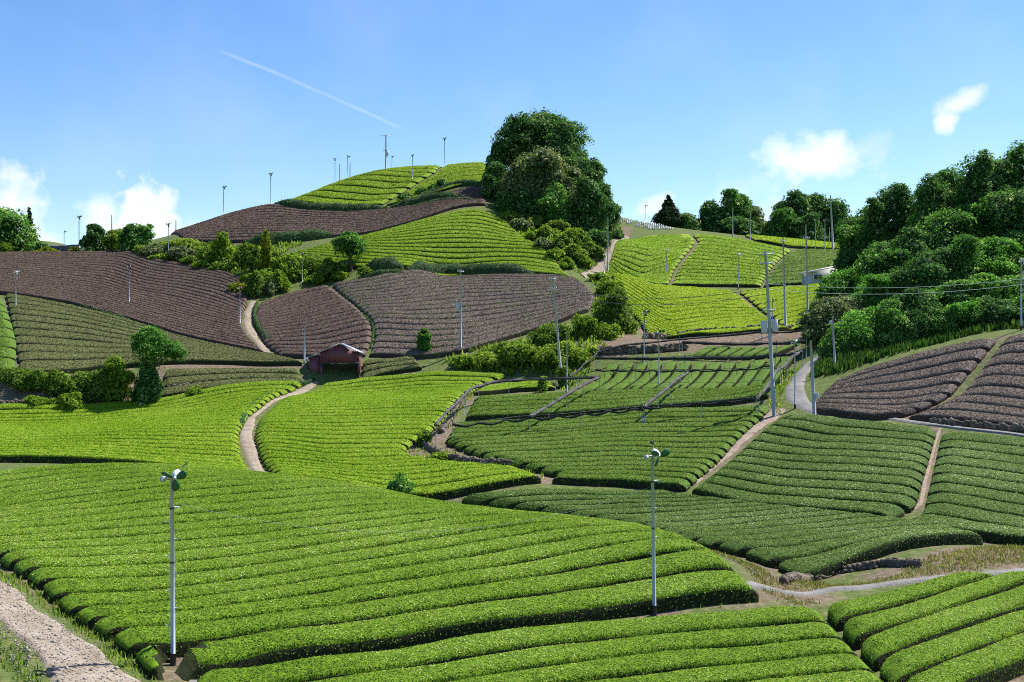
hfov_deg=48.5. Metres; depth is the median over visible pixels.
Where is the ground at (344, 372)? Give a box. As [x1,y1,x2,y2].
[0,168,1023,681]
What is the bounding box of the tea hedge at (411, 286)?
[345,280,583,298]
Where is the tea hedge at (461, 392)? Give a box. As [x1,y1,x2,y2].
[279,391,463,401]
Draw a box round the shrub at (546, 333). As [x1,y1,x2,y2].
[526,322,570,345]
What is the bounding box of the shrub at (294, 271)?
[282,265,307,280]
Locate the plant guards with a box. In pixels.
[620,216,672,229]
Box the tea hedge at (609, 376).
[582,364,618,390]
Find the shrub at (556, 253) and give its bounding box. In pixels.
[545,246,565,260]
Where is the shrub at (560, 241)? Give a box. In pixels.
[552,233,572,249]
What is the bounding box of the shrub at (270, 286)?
[261,275,279,295]
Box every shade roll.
[434,375,599,445]
[452,406,643,438]
[528,374,600,429]
[569,352,597,381]
[595,329,802,354]
[595,349,802,368]
[595,364,769,381]
[641,371,688,421]
[644,396,758,421]
[682,338,806,357]
[754,348,802,400]
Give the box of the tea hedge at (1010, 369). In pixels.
[974,364,1023,379]
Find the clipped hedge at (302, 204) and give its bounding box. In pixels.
[274,198,387,210]
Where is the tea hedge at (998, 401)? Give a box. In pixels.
[946,394,1023,408]
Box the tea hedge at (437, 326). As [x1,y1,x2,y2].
[374,299,593,330]
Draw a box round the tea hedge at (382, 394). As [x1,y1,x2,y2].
[291,389,470,395]
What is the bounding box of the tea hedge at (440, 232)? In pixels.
[360,230,527,239]
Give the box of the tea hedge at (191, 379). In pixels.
[162,373,301,388]
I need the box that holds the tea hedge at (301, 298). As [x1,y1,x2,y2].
[258,290,335,310]
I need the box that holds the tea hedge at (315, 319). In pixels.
[258,310,360,332]
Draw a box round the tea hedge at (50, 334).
[13,328,279,357]
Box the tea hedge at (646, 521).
[622,507,823,524]
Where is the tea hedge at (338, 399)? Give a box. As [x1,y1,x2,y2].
[276,393,460,404]
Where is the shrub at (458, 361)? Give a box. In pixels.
[449,354,475,368]
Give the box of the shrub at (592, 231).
[586,228,600,243]
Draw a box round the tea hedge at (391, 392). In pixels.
[297,388,472,395]
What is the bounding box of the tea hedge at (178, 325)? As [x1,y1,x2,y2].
[0,286,254,343]
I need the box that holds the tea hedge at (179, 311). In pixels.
[0,277,242,327]
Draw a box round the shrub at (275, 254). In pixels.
[260,250,283,258]
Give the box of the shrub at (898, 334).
[871,318,915,345]
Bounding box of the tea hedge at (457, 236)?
[331,234,533,243]
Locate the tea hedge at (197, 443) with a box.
[0,438,239,450]
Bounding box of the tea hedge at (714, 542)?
[696,519,931,550]
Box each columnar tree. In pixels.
[259,229,272,270]
[416,328,431,350]
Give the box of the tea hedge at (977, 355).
[828,348,986,388]
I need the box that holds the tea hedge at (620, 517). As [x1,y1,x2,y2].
[595,504,797,520]
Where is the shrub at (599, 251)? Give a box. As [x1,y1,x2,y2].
[588,245,606,258]
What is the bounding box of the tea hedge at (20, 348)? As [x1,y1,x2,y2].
[16,344,292,358]
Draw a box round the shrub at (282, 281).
[271,269,291,291]
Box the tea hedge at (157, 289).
[0,265,242,314]
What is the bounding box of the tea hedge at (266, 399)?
[0,396,270,424]
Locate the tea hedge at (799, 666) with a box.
[586,653,873,681]
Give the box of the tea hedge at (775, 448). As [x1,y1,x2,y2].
[743,441,928,468]
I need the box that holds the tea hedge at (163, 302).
[0,274,240,323]
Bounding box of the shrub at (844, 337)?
[818,333,857,357]
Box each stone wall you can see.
[0,388,133,403]
[161,381,207,388]
[421,440,550,466]
[439,391,469,432]
[587,342,688,353]
[642,324,796,339]
[779,557,921,585]
[929,417,1023,431]
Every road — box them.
[747,568,1023,595]
[786,356,1023,436]
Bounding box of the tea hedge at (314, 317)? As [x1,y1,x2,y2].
[261,307,358,326]
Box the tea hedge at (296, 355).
[278,349,366,358]
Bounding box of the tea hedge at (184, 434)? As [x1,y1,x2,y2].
[0,432,238,440]
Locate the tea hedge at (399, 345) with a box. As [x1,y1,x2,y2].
[372,305,590,349]
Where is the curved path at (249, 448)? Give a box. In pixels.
[240,381,318,471]
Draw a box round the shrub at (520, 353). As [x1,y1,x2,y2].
[497,340,538,369]
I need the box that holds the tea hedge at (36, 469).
[0,462,208,475]
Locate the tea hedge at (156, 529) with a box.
[0,503,489,544]
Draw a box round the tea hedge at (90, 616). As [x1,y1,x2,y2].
[76,530,684,629]
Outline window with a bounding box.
[813,274,821,278]
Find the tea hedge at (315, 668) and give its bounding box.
[197,606,829,681]
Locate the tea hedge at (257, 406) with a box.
[0,403,261,427]
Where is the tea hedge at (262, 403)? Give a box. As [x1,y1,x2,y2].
[0,399,265,426]
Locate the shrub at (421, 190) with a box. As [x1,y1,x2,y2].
[415,187,426,193]
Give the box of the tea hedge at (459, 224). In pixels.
[361,223,518,236]
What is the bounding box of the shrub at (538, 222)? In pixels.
[526,215,545,228]
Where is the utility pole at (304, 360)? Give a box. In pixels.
[303,327,307,362]
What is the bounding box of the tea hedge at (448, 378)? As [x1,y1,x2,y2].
[318,376,493,389]
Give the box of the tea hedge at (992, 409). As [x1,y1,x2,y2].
[928,402,1023,416]
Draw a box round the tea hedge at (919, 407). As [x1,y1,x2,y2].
[816,401,931,412]
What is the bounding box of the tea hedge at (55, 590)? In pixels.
[43,520,644,604]
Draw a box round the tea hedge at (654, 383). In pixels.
[642,362,676,388]
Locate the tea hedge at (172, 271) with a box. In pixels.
[0,254,231,282]
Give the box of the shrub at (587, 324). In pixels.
[570,313,600,336]
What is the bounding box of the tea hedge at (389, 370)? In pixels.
[362,364,421,377]
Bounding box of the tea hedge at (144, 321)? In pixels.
[0,289,263,352]
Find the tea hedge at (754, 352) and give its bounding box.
[743,347,768,359]
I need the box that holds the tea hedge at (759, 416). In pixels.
[453,411,763,430]
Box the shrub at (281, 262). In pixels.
[268,254,297,271]
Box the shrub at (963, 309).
[944,297,988,325]
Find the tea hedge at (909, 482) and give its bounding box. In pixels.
[720,462,920,493]
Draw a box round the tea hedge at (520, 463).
[510,456,714,469]
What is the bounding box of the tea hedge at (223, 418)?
[0,415,245,430]
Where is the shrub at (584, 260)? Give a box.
[578,254,593,267]
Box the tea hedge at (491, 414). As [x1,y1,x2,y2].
[466,389,768,420]
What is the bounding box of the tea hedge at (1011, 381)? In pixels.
[966,375,1023,389]
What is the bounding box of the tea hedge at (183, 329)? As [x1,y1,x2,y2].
[0,287,258,347]
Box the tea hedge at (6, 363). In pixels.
[0,357,15,368]
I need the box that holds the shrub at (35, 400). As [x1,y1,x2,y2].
[22,395,56,405]
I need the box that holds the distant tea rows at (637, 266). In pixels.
[171,162,839,338]
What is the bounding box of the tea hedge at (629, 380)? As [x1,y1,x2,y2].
[611,362,647,389]
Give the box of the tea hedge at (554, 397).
[472,383,770,404]
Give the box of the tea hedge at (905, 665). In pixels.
[879,610,1023,681]
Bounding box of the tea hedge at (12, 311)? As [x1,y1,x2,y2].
[9,308,279,355]
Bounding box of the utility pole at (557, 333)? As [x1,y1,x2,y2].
[549,276,561,367]
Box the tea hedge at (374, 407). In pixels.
[266,404,451,413]
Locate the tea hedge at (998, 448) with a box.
[938,440,1023,455]
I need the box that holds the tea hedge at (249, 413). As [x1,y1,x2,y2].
[0,410,252,428]
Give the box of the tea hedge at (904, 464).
[735,449,926,475]
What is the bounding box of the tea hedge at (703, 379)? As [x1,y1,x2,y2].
[688,362,720,388]
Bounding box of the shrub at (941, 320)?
[925,306,961,335]
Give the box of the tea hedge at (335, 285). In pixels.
[333,269,574,288]
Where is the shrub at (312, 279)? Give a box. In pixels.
[303,272,324,284]
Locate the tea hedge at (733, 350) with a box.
[719,346,742,359]
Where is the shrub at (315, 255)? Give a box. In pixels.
[303,253,325,261]
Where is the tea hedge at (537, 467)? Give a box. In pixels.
[525,460,708,474]
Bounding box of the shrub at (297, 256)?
[285,252,301,259]
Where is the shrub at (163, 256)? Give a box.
[147,252,174,259]
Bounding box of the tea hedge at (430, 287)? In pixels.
[348,282,584,300]
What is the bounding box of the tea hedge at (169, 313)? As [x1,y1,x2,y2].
[0,280,245,333]
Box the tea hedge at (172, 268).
[0,253,239,283]
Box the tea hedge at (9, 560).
[0,510,574,570]
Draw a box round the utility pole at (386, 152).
[381,135,388,168]
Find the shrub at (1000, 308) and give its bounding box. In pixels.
[967,295,1018,324]
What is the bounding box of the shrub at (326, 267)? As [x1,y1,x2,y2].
[313,257,338,278]
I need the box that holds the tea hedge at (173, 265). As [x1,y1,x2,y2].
[0,252,242,282]
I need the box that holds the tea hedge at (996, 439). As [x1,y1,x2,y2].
[940,432,1023,446]
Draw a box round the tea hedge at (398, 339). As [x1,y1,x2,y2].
[374,303,591,343]
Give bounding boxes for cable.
[177,488,646,531]
[553,287,765,298]
[555,294,764,304]
[769,284,1023,293]
[774,279,1017,287]
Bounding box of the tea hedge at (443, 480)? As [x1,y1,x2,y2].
[277,469,526,486]
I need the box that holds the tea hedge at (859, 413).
[816,405,915,420]
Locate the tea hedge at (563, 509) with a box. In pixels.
[541,499,747,513]
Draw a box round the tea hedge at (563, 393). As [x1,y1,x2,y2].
[474,383,767,401]
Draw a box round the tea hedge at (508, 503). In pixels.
[487,493,703,509]
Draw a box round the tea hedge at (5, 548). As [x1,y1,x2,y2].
[0,507,522,560]
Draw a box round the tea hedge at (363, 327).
[263,324,370,344]
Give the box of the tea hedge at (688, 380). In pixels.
[673,362,706,388]
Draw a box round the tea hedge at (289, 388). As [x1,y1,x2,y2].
[0,385,295,414]
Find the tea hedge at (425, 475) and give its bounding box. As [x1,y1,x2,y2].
[272,465,517,479]
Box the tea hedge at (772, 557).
[746,528,960,568]
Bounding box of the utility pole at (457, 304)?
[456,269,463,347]
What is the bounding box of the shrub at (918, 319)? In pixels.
[900,308,934,339]
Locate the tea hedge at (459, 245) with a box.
[318,243,545,250]
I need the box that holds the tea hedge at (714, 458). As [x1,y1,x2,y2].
[497,451,719,464]
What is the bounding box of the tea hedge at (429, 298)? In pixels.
[357,287,590,308]
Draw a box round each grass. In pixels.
[0,571,156,681]
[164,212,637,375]
[408,393,545,478]
[557,366,799,414]
[659,545,1023,615]
[708,544,1023,604]
[809,316,1023,377]
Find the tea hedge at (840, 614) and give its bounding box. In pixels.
[827,571,992,631]
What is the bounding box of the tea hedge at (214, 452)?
[0,444,242,459]
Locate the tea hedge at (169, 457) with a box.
[0,448,247,468]
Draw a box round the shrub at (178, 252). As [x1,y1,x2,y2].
[165,245,196,259]
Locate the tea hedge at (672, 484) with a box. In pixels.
[552,474,690,491]
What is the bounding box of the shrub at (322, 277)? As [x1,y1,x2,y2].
[311,271,330,281]
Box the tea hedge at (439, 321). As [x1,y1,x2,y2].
[373,297,594,324]
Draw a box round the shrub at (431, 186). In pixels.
[427,183,435,189]
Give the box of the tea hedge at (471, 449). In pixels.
[464,436,735,455]
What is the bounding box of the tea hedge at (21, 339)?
[15,335,290,357]
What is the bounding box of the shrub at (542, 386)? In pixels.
[537,376,548,392]
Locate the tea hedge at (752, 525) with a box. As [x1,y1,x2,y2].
[664,512,878,534]
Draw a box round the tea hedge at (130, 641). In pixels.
[114,549,734,658]
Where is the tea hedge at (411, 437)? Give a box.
[255,431,416,444]
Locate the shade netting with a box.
[31,244,78,250]
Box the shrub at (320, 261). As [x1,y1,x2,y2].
[315,256,335,266]
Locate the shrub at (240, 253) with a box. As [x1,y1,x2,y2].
[231,242,253,266]
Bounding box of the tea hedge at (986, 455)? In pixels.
[936,448,1023,464]
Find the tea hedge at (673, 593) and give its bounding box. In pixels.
[136,570,758,680]
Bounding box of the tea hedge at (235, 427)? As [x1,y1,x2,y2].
[0,425,240,433]
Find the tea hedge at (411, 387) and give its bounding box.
[308,384,478,392]
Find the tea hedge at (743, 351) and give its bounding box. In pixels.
[731,346,755,356]
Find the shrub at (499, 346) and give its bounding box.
[491,340,518,354]
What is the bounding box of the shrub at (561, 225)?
[546,218,570,231]
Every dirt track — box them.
[581,235,628,277]
[696,408,785,482]
[904,427,940,513]
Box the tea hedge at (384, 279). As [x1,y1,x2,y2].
[336,272,577,290]
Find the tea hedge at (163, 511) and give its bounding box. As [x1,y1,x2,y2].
[0,492,459,528]
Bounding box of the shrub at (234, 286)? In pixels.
[227,281,246,291]
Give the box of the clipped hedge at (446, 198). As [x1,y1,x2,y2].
[414,197,476,205]
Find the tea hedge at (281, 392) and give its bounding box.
[0,388,287,417]
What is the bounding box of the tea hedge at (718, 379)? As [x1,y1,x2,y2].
[703,362,735,387]
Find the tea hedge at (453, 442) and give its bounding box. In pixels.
[447,425,747,447]
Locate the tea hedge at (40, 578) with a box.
[28,516,622,590]
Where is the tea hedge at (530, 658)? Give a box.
[307,621,842,681]
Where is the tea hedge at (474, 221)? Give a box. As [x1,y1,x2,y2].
[358,219,516,236]
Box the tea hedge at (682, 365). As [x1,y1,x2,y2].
[657,362,691,388]
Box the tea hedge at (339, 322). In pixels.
[260,316,366,338]
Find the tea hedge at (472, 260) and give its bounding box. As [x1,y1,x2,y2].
[297,250,558,266]
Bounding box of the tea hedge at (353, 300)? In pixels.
[351,284,585,303]
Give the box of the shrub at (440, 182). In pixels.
[436,179,447,185]
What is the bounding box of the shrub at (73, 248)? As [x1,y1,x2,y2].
[67,246,83,251]
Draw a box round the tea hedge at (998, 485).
[930,473,1023,494]
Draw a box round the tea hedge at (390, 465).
[263,458,457,467]
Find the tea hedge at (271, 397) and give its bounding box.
[0,394,274,423]
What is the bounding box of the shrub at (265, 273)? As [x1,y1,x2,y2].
[254,268,273,280]
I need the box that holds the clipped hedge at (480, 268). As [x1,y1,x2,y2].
[404,260,533,274]
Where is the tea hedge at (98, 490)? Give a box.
[0,474,328,505]
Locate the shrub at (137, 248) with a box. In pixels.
[132,245,144,251]
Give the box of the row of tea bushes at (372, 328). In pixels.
[361,312,374,348]
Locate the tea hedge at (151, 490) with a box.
[0,478,362,510]
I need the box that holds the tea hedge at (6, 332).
[0,327,14,339]
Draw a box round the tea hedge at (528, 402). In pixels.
[470,384,769,408]
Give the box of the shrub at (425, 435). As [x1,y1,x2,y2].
[415,429,432,446]
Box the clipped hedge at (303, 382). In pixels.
[239,377,315,425]
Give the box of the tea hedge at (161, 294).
[0,268,241,318]
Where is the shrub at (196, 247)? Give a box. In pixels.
[188,245,204,250]
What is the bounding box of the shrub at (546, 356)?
[529,340,584,367]
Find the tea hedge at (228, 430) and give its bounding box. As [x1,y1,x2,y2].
[0,428,239,437]
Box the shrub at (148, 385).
[128,361,163,404]
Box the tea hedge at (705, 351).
[693,346,717,355]
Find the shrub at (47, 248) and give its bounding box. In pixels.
[35,246,58,251]
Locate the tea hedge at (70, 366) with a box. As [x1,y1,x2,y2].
[19,356,301,373]
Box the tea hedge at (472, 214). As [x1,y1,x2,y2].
[368,212,507,233]
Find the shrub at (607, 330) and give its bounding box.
[592,321,620,339]
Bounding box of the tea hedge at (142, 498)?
[0,481,419,517]
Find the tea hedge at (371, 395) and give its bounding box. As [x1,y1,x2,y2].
[286,390,463,397]
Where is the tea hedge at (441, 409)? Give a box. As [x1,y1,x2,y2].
[262,407,450,416]
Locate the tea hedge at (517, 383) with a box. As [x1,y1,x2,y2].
[480,381,556,389]
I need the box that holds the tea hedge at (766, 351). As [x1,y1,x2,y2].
[755,346,780,359]
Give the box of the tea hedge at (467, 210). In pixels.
[382,208,498,230]
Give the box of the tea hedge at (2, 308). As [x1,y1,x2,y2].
[0,305,7,313]
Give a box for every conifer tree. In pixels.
[23,207,38,250]
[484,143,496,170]
[651,194,682,227]
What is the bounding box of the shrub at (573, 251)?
[561,243,589,260]
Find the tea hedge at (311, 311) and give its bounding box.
[259,302,351,322]
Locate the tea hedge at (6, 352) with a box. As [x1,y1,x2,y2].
[0,347,15,361]
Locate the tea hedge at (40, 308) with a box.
[8,303,273,354]
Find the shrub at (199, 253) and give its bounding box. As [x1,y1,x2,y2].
[194,245,211,259]
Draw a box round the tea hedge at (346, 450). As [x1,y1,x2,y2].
[257,442,403,452]
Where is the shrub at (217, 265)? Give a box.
[207,261,231,270]
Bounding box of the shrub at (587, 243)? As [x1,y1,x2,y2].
[576,235,596,257]
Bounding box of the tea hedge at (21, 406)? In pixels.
[0,380,301,409]
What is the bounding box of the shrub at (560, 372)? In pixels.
[555,365,573,387]
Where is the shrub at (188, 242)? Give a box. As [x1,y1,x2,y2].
[164,238,205,248]
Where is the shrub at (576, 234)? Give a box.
[553,227,586,244]
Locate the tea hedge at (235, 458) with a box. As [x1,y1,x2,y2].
[0,446,244,463]
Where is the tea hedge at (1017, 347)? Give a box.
[991,342,1023,357]
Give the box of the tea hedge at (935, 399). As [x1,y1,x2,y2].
[816,393,946,405]
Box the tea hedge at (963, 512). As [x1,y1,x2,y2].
[921,503,1023,527]
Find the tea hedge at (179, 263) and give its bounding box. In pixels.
[9,250,238,279]
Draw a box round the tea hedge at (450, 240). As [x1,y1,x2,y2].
[324,238,532,245]
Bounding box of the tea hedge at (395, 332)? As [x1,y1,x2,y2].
[375,301,592,336]
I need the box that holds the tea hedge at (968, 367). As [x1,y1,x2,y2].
[823,360,976,393]
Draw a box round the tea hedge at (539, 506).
[514,496,725,511]
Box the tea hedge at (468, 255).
[305,248,556,262]
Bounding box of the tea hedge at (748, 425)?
[446,421,752,443]
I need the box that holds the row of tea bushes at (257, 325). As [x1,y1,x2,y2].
[252,301,271,340]
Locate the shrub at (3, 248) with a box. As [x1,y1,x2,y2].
[0,241,14,251]
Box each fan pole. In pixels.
[13,271,19,304]
[127,265,132,301]
[160,460,186,665]
[166,222,171,252]
[222,186,226,214]
[238,287,243,322]
[269,173,272,203]
[300,252,304,284]
[443,137,445,165]
[641,308,649,362]
[644,441,669,615]
[656,328,664,384]
[737,252,741,288]
[791,340,799,408]
[814,219,818,248]
[1018,256,1023,329]
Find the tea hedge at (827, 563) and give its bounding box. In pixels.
[778,530,982,580]
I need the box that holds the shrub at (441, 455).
[428,451,449,459]
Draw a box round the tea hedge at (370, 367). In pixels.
[362,359,417,374]
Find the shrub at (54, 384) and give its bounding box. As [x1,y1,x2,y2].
[39,369,70,399]
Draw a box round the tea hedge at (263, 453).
[260,450,425,460]
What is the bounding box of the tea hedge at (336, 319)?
[259,313,363,334]
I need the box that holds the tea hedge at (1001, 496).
[928,483,1023,504]
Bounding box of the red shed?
[307,343,363,377]
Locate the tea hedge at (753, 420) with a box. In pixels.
[449,416,758,435]
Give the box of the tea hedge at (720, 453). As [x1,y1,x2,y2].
[483,446,725,458]
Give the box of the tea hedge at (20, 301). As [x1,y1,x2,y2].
[7,297,276,354]
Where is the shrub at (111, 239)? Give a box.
[100,228,122,250]
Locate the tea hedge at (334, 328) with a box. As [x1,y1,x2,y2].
[262,320,369,340]
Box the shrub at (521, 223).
[510,218,533,229]
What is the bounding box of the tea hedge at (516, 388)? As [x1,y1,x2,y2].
[473,384,554,395]
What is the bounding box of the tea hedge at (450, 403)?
[270,401,453,410]
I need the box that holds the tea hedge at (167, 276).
[0,257,246,299]
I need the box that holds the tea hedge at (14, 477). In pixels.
[0,465,241,481]
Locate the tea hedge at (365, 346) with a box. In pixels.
[274,343,369,354]
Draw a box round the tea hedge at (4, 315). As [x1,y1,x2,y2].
[0,312,10,321]
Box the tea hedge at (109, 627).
[93,538,708,641]
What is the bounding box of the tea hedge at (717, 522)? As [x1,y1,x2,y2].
[645,510,850,529]
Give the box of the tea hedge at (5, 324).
[0,319,12,330]
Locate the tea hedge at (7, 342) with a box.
[0,337,16,350]
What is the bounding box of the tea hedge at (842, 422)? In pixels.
[778,414,935,439]
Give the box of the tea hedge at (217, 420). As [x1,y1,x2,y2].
[0,419,243,431]
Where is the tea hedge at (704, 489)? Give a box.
[692,482,904,517]
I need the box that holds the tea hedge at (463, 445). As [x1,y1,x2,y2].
[455,431,741,451]
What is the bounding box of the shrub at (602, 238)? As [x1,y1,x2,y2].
[591,231,612,245]
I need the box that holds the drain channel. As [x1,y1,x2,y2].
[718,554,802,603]
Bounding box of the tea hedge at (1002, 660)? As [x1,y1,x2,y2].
[908,633,1023,681]
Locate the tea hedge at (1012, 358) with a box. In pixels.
[982,352,1023,369]
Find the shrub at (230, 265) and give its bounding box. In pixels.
[223,258,245,270]
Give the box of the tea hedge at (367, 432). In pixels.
[255,428,422,435]
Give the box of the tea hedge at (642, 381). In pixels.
[627,362,661,388]
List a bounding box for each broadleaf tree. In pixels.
[0,206,40,250]
[78,223,106,250]
[99,355,135,401]
[117,223,155,252]
[129,322,187,372]
[203,231,234,262]
[330,231,368,271]
[480,161,507,199]
[484,123,540,168]
[491,191,518,212]
[495,107,594,157]
[496,163,535,209]
[508,191,545,219]
[513,145,581,206]
[537,181,576,227]
[543,120,588,171]
[559,152,607,218]
[567,176,617,232]
[590,286,640,332]
[596,179,622,232]
[676,212,704,230]
[695,199,723,232]
[717,188,759,221]
[718,215,766,235]
[747,205,765,231]
[762,207,796,237]
[771,189,811,217]
[784,211,828,241]
[795,300,849,347]
[803,191,830,238]
[809,295,868,322]
[812,266,863,307]
[813,323,857,358]
[814,278,851,308]
[820,198,852,235]
[827,217,857,241]
[827,305,879,346]
[829,242,857,272]
[835,222,866,274]
[846,240,911,295]
[848,273,904,307]
[850,205,868,218]
[853,216,868,233]
[854,196,890,277]
[867,271,919,306]
[868,298,909,341]
[872,225,936,272]
[874,182,916,245]
[887,287,945,318]
[889,246,961,292]
[905,176,947,230]
[908,173,956,231]
[913,207,976,266]
[923,279,985,306]
[934,163,963,208]
[940,234,1001,281]
[949,148,994,211]
[956,202,998,252]
[964,191,1013,238]
[966,272,1019,303]
[971,235,1023,275]
[985,187,1023,239]
[987,158,1023,194]
[991,275,1023,300]
[993,140,1023,192]
[1004,229,1023,264]
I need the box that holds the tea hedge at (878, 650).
[860,585,1023,671]
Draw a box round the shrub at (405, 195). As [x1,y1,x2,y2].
[397,192,412,198]
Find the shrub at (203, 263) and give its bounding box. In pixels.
[190,259,213,267]
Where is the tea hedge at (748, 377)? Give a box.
[734,360,765,386]
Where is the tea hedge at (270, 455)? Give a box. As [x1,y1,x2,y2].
[261,453,441,464]
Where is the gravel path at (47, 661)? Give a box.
[0,582,140,681]
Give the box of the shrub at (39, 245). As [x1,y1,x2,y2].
[33,241,48,250]
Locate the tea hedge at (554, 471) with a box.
[541,465,703,478]
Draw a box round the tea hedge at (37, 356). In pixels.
[17,351,291,363]
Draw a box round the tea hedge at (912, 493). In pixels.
[712,468,918,503]
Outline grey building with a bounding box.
[799,266,834,284]
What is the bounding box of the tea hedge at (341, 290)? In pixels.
[338,276,581,293]
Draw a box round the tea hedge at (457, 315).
[370,295,594,321]
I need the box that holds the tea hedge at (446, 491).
[282,472,540,499]
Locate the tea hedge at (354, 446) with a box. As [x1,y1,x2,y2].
[257,438,406,452]
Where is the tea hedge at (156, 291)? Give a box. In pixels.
[0,266,242,316]
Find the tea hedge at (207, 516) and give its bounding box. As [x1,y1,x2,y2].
[0,498,494,535]
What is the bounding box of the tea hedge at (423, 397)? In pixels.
[274,395,459,406]
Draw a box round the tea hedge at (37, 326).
[12,320,284,356]
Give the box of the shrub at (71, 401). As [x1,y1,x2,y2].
[56,392,82,409]
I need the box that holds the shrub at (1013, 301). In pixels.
[1006,293,1023,320]
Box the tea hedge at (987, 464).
[935,456,1023,473]
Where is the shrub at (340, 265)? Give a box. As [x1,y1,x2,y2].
[333,260,348,271]
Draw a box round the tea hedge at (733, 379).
[719,361,750,387]
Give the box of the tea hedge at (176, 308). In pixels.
[0,275,242,326]
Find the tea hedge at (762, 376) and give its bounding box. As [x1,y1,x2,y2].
[750,357,780,384]
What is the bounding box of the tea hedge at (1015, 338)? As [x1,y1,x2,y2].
[999,334,1023,347]
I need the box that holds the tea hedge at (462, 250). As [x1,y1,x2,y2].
[312,246,545,255]
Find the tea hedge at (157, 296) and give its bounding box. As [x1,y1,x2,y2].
[0,270,241,322]
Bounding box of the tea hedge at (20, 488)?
[0,469,276,494]
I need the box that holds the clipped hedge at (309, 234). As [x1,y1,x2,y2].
[243,228,332,244]
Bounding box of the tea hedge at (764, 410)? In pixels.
[454,405,768,427]
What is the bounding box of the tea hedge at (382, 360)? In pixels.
[363,355,415,367]
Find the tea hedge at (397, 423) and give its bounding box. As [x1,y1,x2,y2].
[257,421,437,430]
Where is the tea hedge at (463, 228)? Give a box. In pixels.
[359,226,521,237]
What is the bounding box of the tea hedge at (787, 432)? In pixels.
[760,425,932,453]
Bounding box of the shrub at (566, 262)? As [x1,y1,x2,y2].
[559,256,575,269]
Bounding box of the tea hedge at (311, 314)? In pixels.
[259,304,354,323]
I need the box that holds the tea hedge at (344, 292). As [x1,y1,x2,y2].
[342,278,580,295]
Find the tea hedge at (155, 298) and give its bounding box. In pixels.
[0,272,239,321]
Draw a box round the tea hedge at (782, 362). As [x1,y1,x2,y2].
[765,356,796,384]
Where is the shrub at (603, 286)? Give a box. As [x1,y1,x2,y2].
[596,277,624,295]
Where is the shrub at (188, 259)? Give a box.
[179,255,198,263]
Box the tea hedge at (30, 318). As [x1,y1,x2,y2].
[10,314,276,355]
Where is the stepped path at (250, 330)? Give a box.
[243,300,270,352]
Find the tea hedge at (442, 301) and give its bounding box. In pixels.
[361,289,590,311]
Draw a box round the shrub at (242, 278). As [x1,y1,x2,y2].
[239,272,248,284]
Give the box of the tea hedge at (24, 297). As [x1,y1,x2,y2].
[6,293,274,353]
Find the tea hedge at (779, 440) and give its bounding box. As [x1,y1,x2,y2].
[752,433,930,460]
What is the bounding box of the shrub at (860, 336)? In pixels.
[843,316,887,348]
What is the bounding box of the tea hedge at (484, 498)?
[462,488,681,505]
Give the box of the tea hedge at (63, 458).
[0,452,246,469]
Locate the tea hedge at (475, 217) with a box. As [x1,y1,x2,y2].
[361,215,514,235]
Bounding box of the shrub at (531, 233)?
[522,227,538,240]
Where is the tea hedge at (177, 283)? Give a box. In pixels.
[0,260,246,307]
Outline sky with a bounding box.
[0,0,1023,247]
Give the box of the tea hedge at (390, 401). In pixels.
[273,398,455,407]
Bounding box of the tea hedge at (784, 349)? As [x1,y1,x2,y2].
[768,345,793,358]
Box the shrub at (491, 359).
[472,351,509,370]
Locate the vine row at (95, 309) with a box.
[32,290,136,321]
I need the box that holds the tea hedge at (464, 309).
[367,293,593,317]
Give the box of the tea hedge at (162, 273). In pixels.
[0,255,246,297]
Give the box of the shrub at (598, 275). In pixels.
[587,272,610,279]
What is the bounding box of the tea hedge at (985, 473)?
[933,464,1023,483]
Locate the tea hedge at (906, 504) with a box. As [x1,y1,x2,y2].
[703,475,916,512]
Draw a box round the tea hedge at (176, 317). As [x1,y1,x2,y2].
[0,282,247,336]
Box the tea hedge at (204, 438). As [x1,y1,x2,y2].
[0,435,239,445]
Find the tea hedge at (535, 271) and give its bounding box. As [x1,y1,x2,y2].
[284,255,568,275]
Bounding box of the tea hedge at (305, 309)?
[258,299,349,319]
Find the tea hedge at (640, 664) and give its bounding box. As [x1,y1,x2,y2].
[449,638,857,681]
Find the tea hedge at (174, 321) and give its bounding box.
[0,285,251,340]
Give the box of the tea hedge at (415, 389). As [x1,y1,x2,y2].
[304,386,475,394]
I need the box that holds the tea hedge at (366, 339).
[270,336,371,351]
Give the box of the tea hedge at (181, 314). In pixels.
[0,279,244,330]
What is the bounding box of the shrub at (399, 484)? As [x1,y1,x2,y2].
[387,470,415,492]
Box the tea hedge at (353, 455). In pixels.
[258,446,411,457]
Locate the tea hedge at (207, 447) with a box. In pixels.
[0,441,240,453]
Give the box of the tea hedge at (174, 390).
[161,377,302,396]
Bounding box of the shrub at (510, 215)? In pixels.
[501,210,522,220]
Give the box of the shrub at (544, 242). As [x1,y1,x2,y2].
[532,236,552,249]
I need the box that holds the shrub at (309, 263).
[289,255,318,275]
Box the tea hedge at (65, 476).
[0,467,254,488]
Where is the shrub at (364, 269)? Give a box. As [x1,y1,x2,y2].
[356,265,373,277]
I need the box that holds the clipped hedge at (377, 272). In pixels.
[360,269,407,277]
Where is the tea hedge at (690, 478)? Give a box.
[556,469,696,485]
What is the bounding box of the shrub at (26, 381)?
[12,368,48,392]
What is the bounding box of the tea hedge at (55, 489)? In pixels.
[0,472,305,499]
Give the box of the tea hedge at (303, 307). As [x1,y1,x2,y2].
[257,297,345,317]
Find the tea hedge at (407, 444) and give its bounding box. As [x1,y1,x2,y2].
[255,435,412,449]
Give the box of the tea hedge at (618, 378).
[596,363,633,390]
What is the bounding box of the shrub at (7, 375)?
[0,367,31,385]
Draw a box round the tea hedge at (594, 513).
[569,502,770,517]

